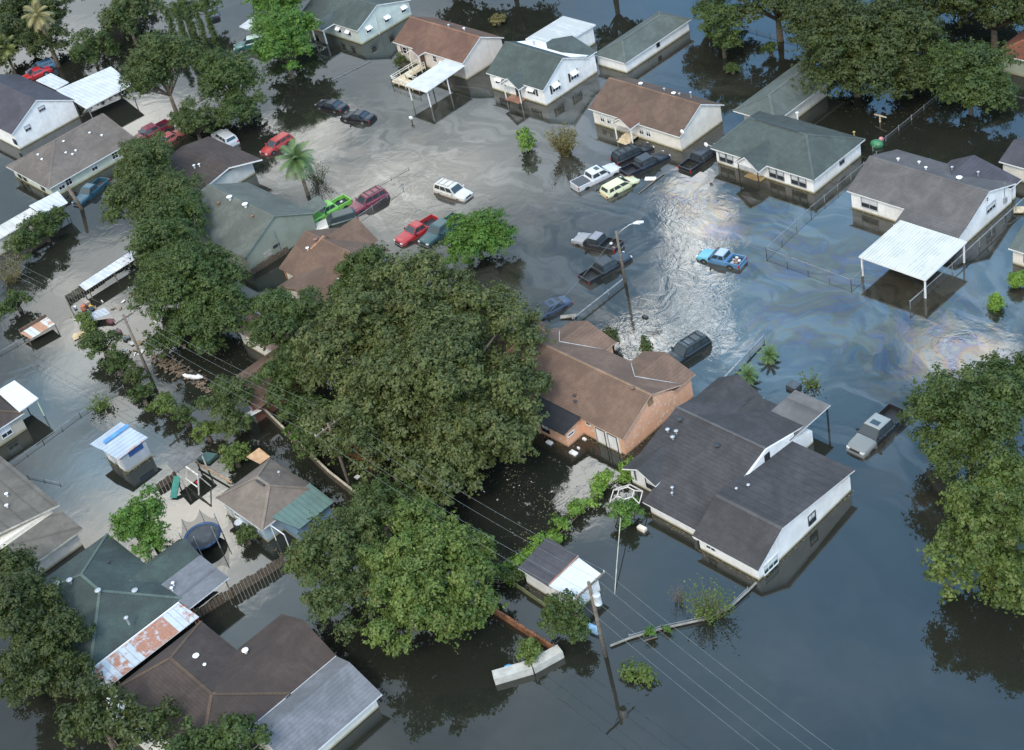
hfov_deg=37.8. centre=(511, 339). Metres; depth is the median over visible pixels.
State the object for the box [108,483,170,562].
tree
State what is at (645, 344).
conifer
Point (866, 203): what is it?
window
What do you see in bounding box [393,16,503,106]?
house
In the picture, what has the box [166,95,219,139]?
tree
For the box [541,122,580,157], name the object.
bush
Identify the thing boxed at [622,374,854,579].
house
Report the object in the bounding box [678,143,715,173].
pickup truck
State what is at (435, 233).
pickup truck
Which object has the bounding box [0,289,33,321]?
bush
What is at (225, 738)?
tree
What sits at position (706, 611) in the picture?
bush
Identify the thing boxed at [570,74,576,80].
window
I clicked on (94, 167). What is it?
window
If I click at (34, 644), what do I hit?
tree
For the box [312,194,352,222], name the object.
pickup truck
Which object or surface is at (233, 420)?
tree
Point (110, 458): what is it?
door panel
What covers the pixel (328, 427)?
utility pole
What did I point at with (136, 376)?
shrub
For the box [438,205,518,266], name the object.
tree
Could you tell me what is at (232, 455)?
bush
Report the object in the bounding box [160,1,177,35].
cypress tree
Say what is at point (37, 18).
palm tree
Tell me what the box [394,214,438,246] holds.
pickup truck
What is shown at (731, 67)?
bush
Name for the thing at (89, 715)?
tree
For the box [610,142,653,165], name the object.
parked suv
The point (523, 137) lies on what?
bush
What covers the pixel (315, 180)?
brush
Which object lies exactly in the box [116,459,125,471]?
door panel
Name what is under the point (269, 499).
house
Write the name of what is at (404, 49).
window
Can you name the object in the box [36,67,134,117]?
metal carport
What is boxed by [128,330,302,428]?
power line
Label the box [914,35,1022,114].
tree
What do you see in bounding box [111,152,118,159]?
window
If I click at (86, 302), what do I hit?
crate
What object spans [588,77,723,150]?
house
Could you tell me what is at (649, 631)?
vine clump
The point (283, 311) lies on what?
tree
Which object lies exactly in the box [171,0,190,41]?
cypress tree
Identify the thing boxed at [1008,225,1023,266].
house
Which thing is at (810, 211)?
chain link fence
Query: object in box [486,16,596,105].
house
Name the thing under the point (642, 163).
pickup truck
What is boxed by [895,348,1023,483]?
tree
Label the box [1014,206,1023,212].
deck board
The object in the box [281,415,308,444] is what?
bush
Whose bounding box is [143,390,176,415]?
shrub
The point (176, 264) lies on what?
tree
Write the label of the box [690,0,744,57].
tree
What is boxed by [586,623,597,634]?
barrel
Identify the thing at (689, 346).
parked suv
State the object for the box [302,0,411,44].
house
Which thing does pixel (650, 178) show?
white board
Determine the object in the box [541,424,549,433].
window
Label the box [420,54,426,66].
door
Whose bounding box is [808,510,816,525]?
window
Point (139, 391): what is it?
shrub
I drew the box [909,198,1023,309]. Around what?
chain link fence
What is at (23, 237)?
tree
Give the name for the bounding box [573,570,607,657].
utility pole
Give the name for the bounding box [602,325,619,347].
bush
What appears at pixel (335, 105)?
parked car
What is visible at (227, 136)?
parked suv
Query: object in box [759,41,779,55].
bush
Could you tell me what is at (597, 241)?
pickup truck
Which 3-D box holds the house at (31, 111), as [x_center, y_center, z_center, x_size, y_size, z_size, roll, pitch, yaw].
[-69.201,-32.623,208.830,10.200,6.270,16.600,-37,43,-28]
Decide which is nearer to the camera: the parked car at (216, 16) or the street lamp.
the street lamp
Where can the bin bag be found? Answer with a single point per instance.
(92, 309)
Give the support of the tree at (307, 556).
on the flood water
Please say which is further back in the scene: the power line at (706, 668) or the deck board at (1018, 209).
the deck board at (1018, 209)
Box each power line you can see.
[6,257,126,313]
[121,319,322,428]
[128,314,331,419]
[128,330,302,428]
[135,312,309,401]
[316,435,572,596]
[329,433,577,586]
[335,421,594,577]
[351,421,602,569]
[536,237,614,324]
[576,599,758,749]
[587,593,779,749]
[599,581,809,748]
[605,571,831,748]
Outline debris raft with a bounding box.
[152,354,215,394]
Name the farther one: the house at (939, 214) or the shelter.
the shelter
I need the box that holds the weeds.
[74,311,97,332]
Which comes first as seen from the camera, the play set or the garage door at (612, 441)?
the garage door at (612, 441)
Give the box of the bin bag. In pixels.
[86,306,94,312]
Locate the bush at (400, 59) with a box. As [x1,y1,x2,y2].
[392,51,406,67]
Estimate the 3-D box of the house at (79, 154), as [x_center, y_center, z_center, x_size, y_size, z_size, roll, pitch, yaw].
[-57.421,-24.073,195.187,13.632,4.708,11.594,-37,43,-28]
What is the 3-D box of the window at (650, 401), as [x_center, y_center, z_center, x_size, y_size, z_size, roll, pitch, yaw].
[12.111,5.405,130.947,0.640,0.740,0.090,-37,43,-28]
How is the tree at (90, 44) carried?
on the flood water
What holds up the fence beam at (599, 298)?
attached to the chain link fence at (596, 299)
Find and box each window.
[0,425,13,438]
[24,124,31,131]
[38,105,45,112]
[57,182,65,190]
[65,178,72,185]
[90,163,98,171]
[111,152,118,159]
[263,249,272,258]
[401,46,407,54]
[432,55,437,62]
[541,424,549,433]
[551,86,558,92]
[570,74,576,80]
[599,113,604,122]
[606,115,611,124]
[638,125,643,134]
[644,477,653,489]
[645,127,650,137]
[648,397,653,406]
[705,544,715,552]
[718,152,726,162]
[726,154,733,164]
[763,552,778,575]
[764,451,769,461]
[768,167,776,178]
[776,170,784,180]
[790,174,798,185]
[798,177,806,188]
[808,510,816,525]
[839,157,844,165]
[860,196,877,211]
[986,199,995,214]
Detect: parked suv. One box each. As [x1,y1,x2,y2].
[211,129,239,146]
[234,33,262,52]
[315,206,358,229]
[349,185,389,213]
[433,178,473,201]
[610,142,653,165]
[668,330,711,363]
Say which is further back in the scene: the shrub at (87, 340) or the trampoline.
the shrub at (87, 340)
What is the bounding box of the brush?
[300,160,330,184]
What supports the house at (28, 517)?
on the flood water
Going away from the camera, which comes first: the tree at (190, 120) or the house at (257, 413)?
the house at (257, 413)
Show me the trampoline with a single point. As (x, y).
(202, 536)
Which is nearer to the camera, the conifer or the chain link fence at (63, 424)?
the conifer
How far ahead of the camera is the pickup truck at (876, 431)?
126.20 m
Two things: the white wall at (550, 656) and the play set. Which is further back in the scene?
the play set
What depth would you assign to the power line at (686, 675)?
102.13 m
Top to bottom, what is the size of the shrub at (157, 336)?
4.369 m
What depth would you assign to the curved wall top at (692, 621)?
114.63 m
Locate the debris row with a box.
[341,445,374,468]
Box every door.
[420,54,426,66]
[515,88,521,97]
[596,429,605,445]
[608,435,617,451]
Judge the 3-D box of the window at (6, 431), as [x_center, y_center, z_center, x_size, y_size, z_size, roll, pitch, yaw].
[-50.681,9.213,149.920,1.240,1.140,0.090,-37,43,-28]
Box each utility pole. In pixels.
[66,186,83,209]
[115,310,153,381]
[314,416,350,486]
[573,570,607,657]
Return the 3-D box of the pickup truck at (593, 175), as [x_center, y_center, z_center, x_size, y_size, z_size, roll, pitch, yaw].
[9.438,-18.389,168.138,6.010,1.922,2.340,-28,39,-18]
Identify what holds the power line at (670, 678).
attached to the utility pole at (597, 601)
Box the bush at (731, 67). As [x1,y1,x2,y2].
[722,62,742,73]
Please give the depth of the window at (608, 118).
175.74 m
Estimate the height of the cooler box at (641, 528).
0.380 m
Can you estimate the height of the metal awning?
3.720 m
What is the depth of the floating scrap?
132.56 m
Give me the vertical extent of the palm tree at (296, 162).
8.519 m
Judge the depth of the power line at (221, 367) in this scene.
140.93 m
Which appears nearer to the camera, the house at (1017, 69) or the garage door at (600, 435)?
the garage door at (600, 435)
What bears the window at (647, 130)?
in the house at (632, 109)
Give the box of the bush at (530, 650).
[513,637,543,666]
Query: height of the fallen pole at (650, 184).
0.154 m
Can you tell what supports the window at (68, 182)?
in the house at (79, 154)
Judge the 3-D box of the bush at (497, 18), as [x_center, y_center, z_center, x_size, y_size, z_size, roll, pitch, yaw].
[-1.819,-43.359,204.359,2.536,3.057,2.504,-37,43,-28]
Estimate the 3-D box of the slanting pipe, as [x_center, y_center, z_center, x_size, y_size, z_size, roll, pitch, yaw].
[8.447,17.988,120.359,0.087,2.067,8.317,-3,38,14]
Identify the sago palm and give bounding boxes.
[733,362,759,384]
[757,342,780,364]
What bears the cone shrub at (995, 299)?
in the flood water
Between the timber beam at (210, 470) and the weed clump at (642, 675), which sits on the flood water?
the weed clump at (642, 675)
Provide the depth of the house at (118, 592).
125.16 m
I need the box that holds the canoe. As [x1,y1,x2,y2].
[182,372,202,379]
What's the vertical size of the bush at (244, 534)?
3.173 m
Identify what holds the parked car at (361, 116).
on the flood water
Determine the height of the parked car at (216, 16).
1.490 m
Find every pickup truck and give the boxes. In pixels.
[71,177,110,205]
[134,119,173,138]
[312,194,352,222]
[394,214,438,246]
[418,212,464,247]
[569,163,620,191]
[571,231,623,253]
[577,251,632,285]
[619,150,670,176]
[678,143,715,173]
[696,247,747,269]
[846,403,909,458]
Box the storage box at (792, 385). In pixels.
[786,380,801,391]
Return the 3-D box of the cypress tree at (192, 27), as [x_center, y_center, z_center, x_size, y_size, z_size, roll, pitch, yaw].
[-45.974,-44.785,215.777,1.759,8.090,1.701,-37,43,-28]
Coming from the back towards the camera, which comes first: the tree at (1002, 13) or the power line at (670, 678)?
the tree at (1002, 13)
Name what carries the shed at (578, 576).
on the flood water
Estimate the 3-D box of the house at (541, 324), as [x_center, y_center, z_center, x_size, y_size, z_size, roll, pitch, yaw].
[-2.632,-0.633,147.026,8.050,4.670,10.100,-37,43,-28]
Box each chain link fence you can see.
[12,385,123,461]
[355,185,402,216]
[574,278,622,320]
[628,587,747,637]
[726,334,763,375]
[765,151,876,285]
[872,94,937,150]
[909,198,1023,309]
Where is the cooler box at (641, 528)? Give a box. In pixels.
[637,524,646,532]
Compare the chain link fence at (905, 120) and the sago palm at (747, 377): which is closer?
the sago palm at (747, 377)
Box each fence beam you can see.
[572,279,622,318]
[725,336,763,375]
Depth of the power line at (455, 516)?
118.56 m
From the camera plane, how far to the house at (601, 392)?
133.84 m
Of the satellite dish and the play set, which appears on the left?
the play set
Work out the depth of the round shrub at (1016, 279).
138.15 m
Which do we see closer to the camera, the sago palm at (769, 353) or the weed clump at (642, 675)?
the weed clump at (642, 675)
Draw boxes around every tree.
[0,0,75,73]
[0,32,18,73]
[0,541,97,707]
[1,205,70,260]
[21,0,60,67]
[49,670,184,749]
[66,27,122,66]
[94,0,166,44]
[95,129,208,225]
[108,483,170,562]
[117,28,205,111]
[119,183,253,356]
[159,711,273,749]
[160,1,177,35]
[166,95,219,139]
[167,0,222,29]
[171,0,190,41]
[182,4,203,47]
[190,3,210,49]
[191,46,269,127]
[193,373,255,440]
[202,7,221,50]
[233,284,331,407]
[240,0,303,26]
[247,1,325,77]
[274,138,315,195]
[275,391,326,461]
[280,489,404,646]
[285,244,556,509]
[325,240,392,302]
[348,462,443,538]
[357,494,508,657]
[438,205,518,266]
[537,588,591,644]
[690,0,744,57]
[734,0,816,41]
[778,0,951,99]
[881,0,983,38]
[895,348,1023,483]
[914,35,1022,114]
[916,449,1023,617]
[942,0,1023,49]
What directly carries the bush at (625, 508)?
on the flood water
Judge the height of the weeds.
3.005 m
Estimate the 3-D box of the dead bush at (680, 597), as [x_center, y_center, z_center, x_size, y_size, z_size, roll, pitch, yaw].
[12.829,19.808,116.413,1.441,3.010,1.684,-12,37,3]
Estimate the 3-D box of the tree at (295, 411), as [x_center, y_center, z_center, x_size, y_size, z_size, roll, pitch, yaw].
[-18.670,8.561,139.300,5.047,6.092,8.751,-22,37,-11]
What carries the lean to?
on the flood water
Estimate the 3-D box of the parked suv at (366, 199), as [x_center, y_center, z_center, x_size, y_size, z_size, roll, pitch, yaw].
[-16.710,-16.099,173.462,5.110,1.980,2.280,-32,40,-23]
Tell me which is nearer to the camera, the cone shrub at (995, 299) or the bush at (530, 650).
the bush at (530, 650)
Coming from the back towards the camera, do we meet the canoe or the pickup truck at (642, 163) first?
the pickup truck at (642, 163)
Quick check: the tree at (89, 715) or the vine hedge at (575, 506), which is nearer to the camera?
the tree at (89, 715)
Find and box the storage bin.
[197,452,217,463]
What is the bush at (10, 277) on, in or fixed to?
on the flood water
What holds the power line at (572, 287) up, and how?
attached to the street lamp
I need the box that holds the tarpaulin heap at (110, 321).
[106,318,115,323]
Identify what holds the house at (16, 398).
on the flood water
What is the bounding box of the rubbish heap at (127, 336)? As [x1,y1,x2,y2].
[122,334,130,340]
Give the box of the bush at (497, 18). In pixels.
[488,12,506,25]
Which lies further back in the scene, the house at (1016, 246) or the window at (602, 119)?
the window at (602, 119)
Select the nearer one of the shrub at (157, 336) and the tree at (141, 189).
the shrub at (157, 336)
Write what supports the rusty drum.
on the flood water
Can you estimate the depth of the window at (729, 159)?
164.21 m
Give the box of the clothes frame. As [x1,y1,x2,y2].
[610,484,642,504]
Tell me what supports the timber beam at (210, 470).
attached to the play set
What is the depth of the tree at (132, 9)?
219.19 m
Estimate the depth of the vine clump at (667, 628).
114.20 m
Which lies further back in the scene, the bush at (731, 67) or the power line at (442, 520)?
the bush at (731, 67)
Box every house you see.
[0,74,78,148]
[0,380,44,445]
[0,456,83,575]
[6,113,133,194]
[13,533,233,663]
[103,614,381,749]
[166,136,262,192]
[192,182,326,271]
[215,448,333,545]
[232,338,321,422]
[238,309,307,355]
[278,217,390,314]
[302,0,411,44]
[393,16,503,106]
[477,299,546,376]
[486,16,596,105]
[512,320,695,454]
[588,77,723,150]
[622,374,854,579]
[704,62,865,193]
[847,149,1021,298]
[999,29,1023,76]
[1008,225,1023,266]
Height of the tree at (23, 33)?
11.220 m
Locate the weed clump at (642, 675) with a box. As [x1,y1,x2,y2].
[616,656,661,688]
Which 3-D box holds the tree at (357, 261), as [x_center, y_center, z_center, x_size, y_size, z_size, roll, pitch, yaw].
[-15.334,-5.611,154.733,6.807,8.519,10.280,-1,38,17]
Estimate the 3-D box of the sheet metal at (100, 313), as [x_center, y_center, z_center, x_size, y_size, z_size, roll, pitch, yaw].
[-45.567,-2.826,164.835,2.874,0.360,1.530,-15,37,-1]
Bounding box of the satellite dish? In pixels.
[234,519,242,525]
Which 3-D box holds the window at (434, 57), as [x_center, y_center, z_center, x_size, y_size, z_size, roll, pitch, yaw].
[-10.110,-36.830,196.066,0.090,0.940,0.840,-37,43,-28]
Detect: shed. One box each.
[18,314,57,344]
[90,422,151,471]
[518,537,600,612]
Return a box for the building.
[0,191,70,254]
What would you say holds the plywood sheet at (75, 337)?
on the board
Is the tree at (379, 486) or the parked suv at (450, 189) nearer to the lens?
the tree at (379, 486)
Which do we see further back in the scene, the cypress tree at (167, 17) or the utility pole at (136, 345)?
the cypress tree at (167, 17)
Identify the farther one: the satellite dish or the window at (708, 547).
the satellite dish
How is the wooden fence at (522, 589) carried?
on the flood water
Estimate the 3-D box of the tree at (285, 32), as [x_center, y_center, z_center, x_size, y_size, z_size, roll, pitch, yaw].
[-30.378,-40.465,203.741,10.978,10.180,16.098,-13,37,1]
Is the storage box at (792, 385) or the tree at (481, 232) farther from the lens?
the tree at (481, 232)
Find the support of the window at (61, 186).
in the house at (79, 154)
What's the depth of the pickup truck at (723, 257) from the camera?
150.53 m
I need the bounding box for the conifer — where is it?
[634,334,653,354]
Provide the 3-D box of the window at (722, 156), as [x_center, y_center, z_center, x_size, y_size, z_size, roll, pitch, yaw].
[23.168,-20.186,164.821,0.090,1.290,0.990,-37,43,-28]
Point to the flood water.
(846, 628)
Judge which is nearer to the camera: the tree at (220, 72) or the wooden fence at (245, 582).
the wooden fence at (245, 582)
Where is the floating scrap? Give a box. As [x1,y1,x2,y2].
[569,449,577,455]
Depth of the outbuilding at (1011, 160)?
151.96 m
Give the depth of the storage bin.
141.82 m
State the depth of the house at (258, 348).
153.86 m
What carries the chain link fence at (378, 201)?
on the flood water
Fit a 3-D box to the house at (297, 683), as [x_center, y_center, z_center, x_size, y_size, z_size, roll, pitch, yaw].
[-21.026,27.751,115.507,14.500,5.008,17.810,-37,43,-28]
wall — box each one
[489,609,554,648]
[492,645,563,684]
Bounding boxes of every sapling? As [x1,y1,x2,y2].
[86,391,112,413]
[797,366,824,390]
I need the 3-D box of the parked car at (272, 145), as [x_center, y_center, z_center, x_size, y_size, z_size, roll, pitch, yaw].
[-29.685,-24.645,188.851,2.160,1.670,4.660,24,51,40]
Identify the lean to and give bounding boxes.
[79,251,142,297]
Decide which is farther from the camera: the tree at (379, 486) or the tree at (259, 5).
the tree at (259, 5)
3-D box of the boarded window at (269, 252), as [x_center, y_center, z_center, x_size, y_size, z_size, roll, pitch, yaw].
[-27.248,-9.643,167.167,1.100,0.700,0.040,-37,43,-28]
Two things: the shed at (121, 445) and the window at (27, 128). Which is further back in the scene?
the window at (27, 128)
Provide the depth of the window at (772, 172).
160.41 m
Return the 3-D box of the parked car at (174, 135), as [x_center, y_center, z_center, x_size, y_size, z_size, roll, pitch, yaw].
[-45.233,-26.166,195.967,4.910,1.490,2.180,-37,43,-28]
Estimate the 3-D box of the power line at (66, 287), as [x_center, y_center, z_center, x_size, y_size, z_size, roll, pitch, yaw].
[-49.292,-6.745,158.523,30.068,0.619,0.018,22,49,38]
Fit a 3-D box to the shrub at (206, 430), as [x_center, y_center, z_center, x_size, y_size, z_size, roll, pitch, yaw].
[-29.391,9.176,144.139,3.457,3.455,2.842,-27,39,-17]
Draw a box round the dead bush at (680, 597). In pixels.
[667,584,684,602]
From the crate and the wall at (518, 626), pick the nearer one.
the wall at (518, 626)
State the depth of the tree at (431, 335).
130.73 m
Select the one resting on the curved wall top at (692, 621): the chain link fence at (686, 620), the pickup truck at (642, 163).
the chain link fence at (686, 620)
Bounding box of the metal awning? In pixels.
[76,602,199,689]
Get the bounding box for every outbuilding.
[594,11,690,72]
[999,137,1023,182]
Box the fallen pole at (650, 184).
[638,173,663,193]
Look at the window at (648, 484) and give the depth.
126.37 m
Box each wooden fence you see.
[65,255,123,316]
[156,472,176,489]
[192,556,284,621]
[251,247,288,274]
[263,408,387,522]
[513,582,545,606]
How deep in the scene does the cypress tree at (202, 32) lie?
213.98 m
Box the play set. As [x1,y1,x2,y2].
[166,446,210,497]
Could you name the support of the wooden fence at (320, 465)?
on the flood water
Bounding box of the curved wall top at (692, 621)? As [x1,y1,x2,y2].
[610,582,756,646]
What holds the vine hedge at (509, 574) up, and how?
on the flood water
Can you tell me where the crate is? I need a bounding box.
[83,299,90,306]
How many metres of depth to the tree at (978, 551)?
107.82 m
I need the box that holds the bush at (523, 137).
[514,126,536,151]
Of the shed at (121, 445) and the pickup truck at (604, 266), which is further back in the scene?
the pickup truck at (604, 266)
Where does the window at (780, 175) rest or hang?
in the house at (771, 136)
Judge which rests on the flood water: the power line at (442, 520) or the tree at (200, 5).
the tree at (200, 5)
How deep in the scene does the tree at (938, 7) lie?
172.05 m
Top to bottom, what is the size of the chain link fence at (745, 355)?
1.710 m
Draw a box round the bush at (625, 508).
[604,495,649,529]
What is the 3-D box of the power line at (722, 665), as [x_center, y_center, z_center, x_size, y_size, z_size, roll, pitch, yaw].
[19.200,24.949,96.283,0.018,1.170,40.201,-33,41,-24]
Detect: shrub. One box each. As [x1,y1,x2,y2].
[73,329,123,359]
[96,349,135,376]
[122,363,150,384]
[125,380,155,405]
[141,325,173,358]
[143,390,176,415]
[170,403,196,428]
[188,420,219,443]
[983,291,1007,312]
[1006,270,1023,288]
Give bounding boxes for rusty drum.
[80,304,86,310]
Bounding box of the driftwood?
[560,314,576,318]
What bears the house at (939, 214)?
on the flood water
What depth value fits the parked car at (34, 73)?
220.27 m
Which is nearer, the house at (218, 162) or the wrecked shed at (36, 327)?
the wrecked shed at (36, 327)
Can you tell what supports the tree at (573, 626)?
on the flood water
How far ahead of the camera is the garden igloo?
161.98 m
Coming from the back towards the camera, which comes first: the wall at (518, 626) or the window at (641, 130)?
the window at (641, 130)
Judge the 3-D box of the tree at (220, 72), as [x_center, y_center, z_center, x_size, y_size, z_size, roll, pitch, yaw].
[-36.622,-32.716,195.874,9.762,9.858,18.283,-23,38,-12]
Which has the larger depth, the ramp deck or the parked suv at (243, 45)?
the parked suv at (243, 45)
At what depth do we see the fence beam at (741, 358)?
137.59 m
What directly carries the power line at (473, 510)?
attached to the utility pole at (597, 601)
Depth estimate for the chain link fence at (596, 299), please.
149.21 m
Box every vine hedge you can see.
[474,559,526,587]
[501,456,633,583]
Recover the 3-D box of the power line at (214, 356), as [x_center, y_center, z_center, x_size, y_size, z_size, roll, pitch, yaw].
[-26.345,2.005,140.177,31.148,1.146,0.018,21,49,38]
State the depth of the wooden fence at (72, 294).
169.64 m
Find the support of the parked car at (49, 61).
on the flood water
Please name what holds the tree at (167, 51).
on the flood water
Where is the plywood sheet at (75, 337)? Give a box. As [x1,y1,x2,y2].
[71,331,92,339]
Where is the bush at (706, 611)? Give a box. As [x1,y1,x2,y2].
[680,573,742,625]
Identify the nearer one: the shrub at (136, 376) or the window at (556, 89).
the shrub at (136, 376)
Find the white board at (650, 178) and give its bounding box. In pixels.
[644,177,656,180]
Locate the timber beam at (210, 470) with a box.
[195,461,232,483]
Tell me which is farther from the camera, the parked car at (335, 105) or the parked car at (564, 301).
the parked car at (335, 105)
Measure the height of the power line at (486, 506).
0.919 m
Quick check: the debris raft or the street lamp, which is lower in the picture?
the debris raft
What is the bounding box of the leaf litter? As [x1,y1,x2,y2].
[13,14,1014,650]
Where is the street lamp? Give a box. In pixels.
[615,221,643,283]
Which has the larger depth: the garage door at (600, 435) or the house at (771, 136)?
the house at (771, 136)
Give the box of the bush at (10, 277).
[0,251,24,285]
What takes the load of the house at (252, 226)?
on the flood water
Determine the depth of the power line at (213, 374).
140.71 m
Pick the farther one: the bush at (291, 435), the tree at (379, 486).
the bush at (291, 435)
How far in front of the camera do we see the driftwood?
148.59 m
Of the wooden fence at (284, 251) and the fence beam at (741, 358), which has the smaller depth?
the fence beam at (741, 358)
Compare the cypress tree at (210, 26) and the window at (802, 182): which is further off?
the cypress tree at (210, 26)
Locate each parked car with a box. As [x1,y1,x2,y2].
[23,66,52,79]
[25,57,55,73]
[158,129,184,143]
[207,6,219,20]
[260,131,293,156]
[315,98,348,112]
[340,109,376,123]
[529,295,572,320]
[599,176,639,198]
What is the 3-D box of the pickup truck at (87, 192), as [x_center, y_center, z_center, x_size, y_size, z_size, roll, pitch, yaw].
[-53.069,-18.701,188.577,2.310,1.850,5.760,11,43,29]
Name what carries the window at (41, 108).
in the house at (31, 111)
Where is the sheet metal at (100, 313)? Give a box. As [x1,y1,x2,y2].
[91,308,109,319]
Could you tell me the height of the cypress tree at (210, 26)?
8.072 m
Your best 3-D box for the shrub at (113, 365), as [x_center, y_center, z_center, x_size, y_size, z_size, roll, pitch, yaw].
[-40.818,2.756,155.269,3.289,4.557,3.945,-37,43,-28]
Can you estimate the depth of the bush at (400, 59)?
199.23 m
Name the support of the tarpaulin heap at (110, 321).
on the flood water
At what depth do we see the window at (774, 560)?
117.23 m
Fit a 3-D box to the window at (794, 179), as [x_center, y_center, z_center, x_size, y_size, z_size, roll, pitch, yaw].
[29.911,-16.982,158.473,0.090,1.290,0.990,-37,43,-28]
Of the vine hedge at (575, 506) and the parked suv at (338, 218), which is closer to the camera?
the vine hedge at (575, 506)
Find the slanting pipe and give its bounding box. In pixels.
[614,518,620,593]
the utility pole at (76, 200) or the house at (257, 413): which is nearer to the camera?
the house at (257, 413)
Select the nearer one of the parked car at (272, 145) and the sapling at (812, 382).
the sapling at (812, 382)
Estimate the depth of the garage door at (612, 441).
131.45 m
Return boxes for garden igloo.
[870,139,883,147]
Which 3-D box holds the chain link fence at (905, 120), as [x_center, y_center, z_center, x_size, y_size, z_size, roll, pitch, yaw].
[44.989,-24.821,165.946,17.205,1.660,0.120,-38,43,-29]
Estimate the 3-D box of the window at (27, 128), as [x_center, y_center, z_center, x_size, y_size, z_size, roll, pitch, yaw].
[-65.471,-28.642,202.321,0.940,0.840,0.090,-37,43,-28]
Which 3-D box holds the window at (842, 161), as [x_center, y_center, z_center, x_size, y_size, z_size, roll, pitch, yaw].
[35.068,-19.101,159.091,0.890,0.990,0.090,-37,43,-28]
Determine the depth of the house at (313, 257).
160.75 m
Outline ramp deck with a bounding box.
[390,60,425,92]
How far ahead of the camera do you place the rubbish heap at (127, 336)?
160.82 m
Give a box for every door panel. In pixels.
[106,453,114,463]
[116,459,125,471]
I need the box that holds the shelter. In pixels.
[239,15,260,36]
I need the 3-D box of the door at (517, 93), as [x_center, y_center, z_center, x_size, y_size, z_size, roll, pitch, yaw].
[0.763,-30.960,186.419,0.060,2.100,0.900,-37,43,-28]
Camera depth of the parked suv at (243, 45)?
213.50 m
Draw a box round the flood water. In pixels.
[0,0,1023,749]
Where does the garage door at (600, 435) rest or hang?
in the house at (601, 392)
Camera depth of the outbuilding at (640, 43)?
188.42 m
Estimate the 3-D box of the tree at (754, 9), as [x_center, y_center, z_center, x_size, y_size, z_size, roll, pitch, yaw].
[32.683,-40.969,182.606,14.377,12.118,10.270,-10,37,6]
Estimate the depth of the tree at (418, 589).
114.56 m
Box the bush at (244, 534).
[233,523,259,547]
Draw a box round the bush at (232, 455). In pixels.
[218,441,250,471]
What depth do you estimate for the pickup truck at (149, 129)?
197.75 m
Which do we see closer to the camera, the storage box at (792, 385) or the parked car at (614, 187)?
the storage box at (792, 385)
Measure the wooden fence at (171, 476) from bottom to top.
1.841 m
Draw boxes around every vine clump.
[642,625,657,640]
[662,624,673,632]
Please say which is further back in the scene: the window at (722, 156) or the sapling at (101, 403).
the window at (722, 156)
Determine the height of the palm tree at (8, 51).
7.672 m
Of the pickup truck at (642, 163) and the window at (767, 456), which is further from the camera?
the pickup truck at (642, 163)
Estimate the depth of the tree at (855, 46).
164.39 m
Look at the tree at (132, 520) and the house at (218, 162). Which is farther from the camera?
the house at (218, 162)
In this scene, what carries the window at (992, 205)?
in the house at (939, 214)
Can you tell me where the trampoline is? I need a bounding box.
[178,509,222,556]
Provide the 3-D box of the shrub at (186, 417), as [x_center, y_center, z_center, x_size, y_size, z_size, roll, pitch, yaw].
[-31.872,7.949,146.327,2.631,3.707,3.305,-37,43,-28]

